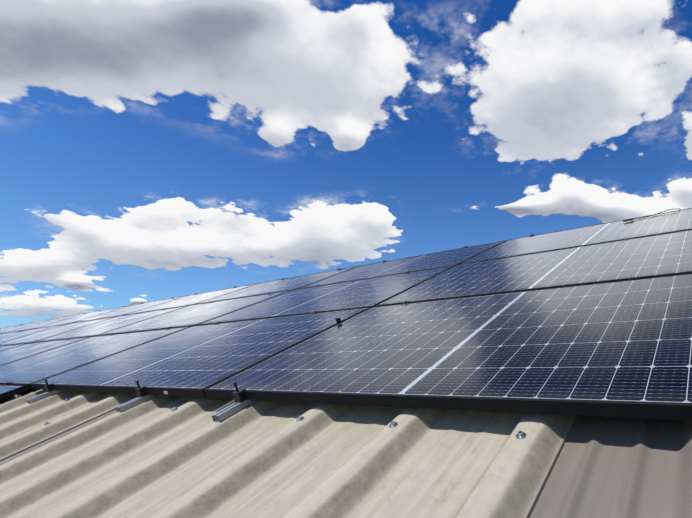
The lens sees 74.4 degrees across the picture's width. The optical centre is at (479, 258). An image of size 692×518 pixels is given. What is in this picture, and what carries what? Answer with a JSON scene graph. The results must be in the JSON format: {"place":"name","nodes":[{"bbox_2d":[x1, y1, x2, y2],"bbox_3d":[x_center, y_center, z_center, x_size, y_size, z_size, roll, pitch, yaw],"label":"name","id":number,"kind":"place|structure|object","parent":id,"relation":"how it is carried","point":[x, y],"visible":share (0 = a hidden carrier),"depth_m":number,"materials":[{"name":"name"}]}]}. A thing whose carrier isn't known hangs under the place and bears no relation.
{"place":"outdoors","nodes":[
{"label":"outdoors","id":0,"kind":"place"},
{"bbox_2d":[0,0,691,327],"label":"sky","id":1,"kind":"structure","parent":0,"point":[151,150],"materials":[{"name":"blue"}]},
{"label":"building walls","id":2,"kind":"object","parent":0,"visible":0},
{"bbox_3d":[-4.829,2.982,10.895,32.000,3.119,6.343,-9,-17,30],"label":"roof","id":3,"kind":"object","parent":2,"relation":"attached to","visible":0},
{"bbox_2d":[0,409,116,465],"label":"roof sheet seam","id":4,"kind":"object","parent":3,"relation":"attached to","point":[55,438],"visible":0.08,"depth_m":1.95,"materials":[{"name":"grey metal"}]},
{"bbox_2d":[0,389,137,460],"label":"corrugated roof sheet","id":5,"kind":"object","parent":3,"relation":"attached to","point":[22,423],"depth_m":2.25,"materials":[{"name":"beige metal"}]},
{"bbox_2d":[27,390,257,421],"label":"mounting rails","id":6,"kind":"object","parent":5,"relation":"on","point":[227,412],"visible":0.12,"depth_m":1.96,"materials":[{"name":"metal"}]},
{"bbox_2d":[3,234,532,402],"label":"panel clamps","id":7,"kind":"object","parent":6,"relation":"attached to","point":[239,396],"visible":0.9,"depth_m":2.03,"materials":[{"name":"black metal"}]},
{"bbox_2d":[0,208,691,420],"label":"solar panel frames","id":8,"kind":"structure","parent":6,"relation":"on","point":[679,411],"depth_m":1.48,"materials":[{"name":"metal"}]},
{"bbox_2d":[0,208,691,402],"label":"solar panels","id":9,"kind":"object","parent":8,"relation":"in","point":[625,341],"visible":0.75,"depth_m":2.13,"materials":[{"name":"blue glass"}]},
{"bbox_2d":[334,208,680,323],"bbox_3d":[0.474,-0.022,3.090,1.688,0.086,2.478,-9,9,30],"label":"cable","id":10,"kind":"object","parent":8,"relation":"attached to","point":[338,320],"visible":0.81,"depth_m":3.71,"materials":[{"name":"black plastic"}]},
{"bbox_2d":[17,395,525,438],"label":"roof screws","id":11,"kind":"object","parent":5,"relation":"attached to","point":[519,434],"visible":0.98,"depth_m":1.22,"materials":[{"name":"silver metal"}]},
{"bbox_2d":[0,395,576,517],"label":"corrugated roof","id":12,"kind":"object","parent":3,"relation":"attached to","point":[156,457],"visible":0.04,"depth_m":1.22,"materials":[{"name":"beige metal"}]},
{"bbox_2d":[529,416,691,517],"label":"rooflight","id":13,"kind":"object","parent":3,"relation":"attached to","point":[609,467],"visible":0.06,"depth_m":0.89,"materials":[{"name":"grey plastic"}]}
]}

